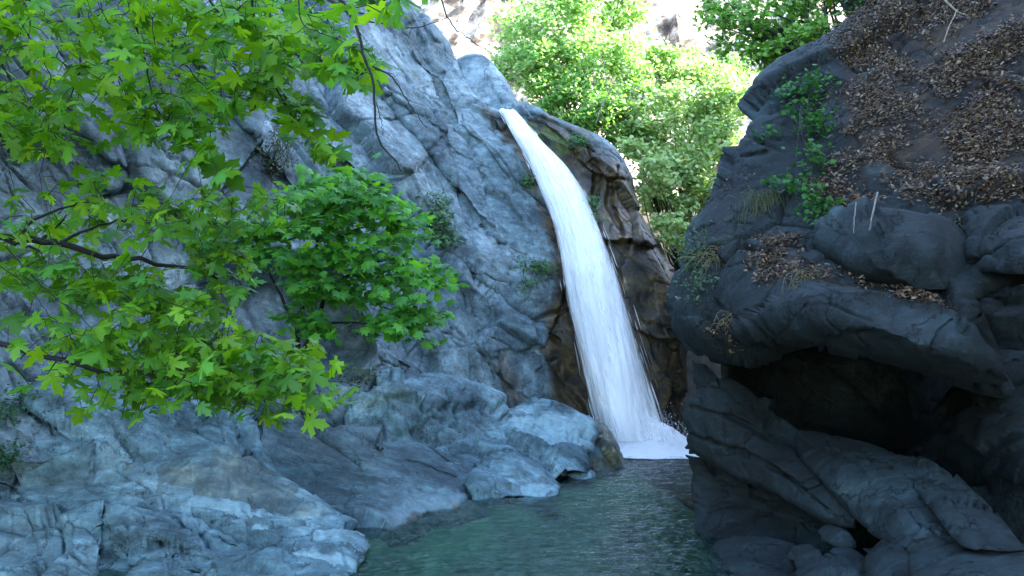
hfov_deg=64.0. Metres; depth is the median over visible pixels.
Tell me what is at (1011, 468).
rock slab
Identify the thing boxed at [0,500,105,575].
rock outcrop
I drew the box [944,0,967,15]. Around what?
dead branch
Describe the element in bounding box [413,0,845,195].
hillside
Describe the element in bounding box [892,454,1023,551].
rock slab
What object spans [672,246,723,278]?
grass tuft
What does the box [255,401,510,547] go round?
rock outcrop
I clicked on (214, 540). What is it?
rock outcrop
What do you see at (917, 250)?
boulder
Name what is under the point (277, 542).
rock outcrop
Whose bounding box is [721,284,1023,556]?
rock wall
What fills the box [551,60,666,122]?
shrub
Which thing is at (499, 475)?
rock outcrop
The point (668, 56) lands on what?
shrub
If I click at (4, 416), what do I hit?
ivy
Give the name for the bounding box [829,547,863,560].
stone
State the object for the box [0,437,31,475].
ivy
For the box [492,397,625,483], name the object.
boulder
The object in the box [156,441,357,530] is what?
rock outcrop
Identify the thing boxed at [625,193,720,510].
ground
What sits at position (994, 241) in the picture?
boulder
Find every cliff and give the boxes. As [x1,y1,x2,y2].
[0,0,604,464]
[492,101,691,462]
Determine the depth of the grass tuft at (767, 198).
8.63 m
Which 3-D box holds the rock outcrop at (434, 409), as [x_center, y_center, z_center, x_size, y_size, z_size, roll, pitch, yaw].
[-1.511,1.964,13.125,4.162,1.417,2.244,4,-5,-44]
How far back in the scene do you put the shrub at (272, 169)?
13.54 m
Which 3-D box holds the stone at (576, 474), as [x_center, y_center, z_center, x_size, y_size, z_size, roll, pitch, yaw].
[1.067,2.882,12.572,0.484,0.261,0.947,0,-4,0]
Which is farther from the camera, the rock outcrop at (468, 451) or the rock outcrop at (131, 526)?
the rock outcrop at (468, 451)
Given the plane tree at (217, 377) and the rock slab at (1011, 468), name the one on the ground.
the plane tree at (217, 377)
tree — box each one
[0,0,485,438]
[168,151,470,384]
[483,0,666,115]
[685,0,851,71]
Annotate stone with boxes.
[289,543,358,575]
[508,483,559,503]
[556,471,570,479]
[567,469,595,483]
[818,524,856,547]
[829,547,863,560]
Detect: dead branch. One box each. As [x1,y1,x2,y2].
[943,9,957,41]
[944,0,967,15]
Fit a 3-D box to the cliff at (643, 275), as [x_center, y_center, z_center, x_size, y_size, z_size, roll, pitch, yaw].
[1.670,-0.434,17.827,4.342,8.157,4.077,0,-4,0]
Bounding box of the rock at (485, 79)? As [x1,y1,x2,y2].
[457,52,517,106]
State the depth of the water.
8.77 m
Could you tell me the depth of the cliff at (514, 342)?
15.15 m
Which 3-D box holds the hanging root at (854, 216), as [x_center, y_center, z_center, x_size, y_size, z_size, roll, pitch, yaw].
[2.884,-0.594,6.884,0.017,0.289,0.219,-2,-4,30]
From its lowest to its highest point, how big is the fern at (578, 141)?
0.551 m
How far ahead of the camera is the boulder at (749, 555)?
7.36 m
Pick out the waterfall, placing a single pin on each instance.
(636, 428)
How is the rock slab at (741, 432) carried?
on the rock slab at (725, 505)
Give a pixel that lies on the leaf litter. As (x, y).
(1010, 132)
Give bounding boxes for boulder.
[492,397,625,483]
[709,535,796,575]
[788,544,866,575]
[810,197,966,292]
[908,541,1023,575]
[961,203,1023,274]
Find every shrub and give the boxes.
[248,117,305,178]
[332,362,386,387]
[416,185,469,249]
[513,254,565,293]
[521,59,664,152]
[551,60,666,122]
[614,45,758,272]
[637,38,759,151]
[835,0,868,25]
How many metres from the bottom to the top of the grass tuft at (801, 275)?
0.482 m
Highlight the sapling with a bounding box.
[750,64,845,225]
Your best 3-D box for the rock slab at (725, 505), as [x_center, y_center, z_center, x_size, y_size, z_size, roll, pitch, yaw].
[2.701,2.429,8.979,1.557,1.143,2.422,-1,-4,13]
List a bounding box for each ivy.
[0,376,46,427]
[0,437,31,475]
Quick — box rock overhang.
[666,0,1023,398]
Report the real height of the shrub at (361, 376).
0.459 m
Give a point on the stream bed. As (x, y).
(601, 540)
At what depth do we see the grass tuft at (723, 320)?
7.78 m
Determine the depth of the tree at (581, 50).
22.82 m
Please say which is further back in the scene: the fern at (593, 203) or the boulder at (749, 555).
the fern at (593, 203)
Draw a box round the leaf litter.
[694,0,1023,356]
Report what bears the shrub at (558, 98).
on the ground
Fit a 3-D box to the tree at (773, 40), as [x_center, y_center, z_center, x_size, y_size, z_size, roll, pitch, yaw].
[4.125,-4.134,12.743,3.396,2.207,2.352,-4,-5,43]
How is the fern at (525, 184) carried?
on the cliff at (514, 342)
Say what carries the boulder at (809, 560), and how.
in the water
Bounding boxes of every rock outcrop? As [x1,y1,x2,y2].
[0,374,202,487]
[0,395,369,575]
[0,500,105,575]
[8,488,39,503]
[103,502,202,575]
[110,461,135,481]
[122,494,284,575]
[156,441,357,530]
[197,402,256,456]
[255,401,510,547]
[343,367,512,449]
[435,431,589,485]
[465,451,560,506]
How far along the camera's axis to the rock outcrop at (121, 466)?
8.58 m
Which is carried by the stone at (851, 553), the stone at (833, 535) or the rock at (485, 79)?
the stone at (833, 535)
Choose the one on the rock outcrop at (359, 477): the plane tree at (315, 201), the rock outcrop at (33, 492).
the plane tree at (315, 201)
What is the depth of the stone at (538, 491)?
10.87 m
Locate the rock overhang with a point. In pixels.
(838, 315)
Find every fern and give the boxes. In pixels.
[512,169,537,193]
[560,129,595,153]
[582,191,605,222]
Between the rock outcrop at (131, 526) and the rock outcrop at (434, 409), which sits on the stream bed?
the rock outcrop at (131, 526)
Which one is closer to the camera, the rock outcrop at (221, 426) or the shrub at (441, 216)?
the rock outcrop at (221, 426)
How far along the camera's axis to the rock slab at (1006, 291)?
6.14 m
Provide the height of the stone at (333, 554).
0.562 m
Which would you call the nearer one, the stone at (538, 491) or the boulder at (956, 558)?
the boulder at (956, 558)
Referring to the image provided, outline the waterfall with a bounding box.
[499,108,697,458]
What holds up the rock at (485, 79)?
on the cliff at (514, 342)
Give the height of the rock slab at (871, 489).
0.874 m
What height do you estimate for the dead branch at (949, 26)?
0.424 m
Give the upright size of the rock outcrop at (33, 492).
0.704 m
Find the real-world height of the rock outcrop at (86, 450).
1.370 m
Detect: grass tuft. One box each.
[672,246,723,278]
[712,310,733,331]
[725,186,794,225]
[781,265,829,290]
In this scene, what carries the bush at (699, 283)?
on the rock overhang
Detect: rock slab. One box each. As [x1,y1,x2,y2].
[682,360,856,528]
[685,455,834,554]
[793,430,955,553]
[861,539,909,575]
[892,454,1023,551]
[972,431,1023,485]
[983,286,1023,297]
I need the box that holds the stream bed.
[356,466,713,575]
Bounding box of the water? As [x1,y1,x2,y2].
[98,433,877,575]
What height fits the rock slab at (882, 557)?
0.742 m
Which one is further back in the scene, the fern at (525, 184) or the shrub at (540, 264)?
the fern at (525, 184)
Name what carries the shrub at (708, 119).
on the ground
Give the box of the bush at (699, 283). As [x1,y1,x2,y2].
[660,220,719,304]

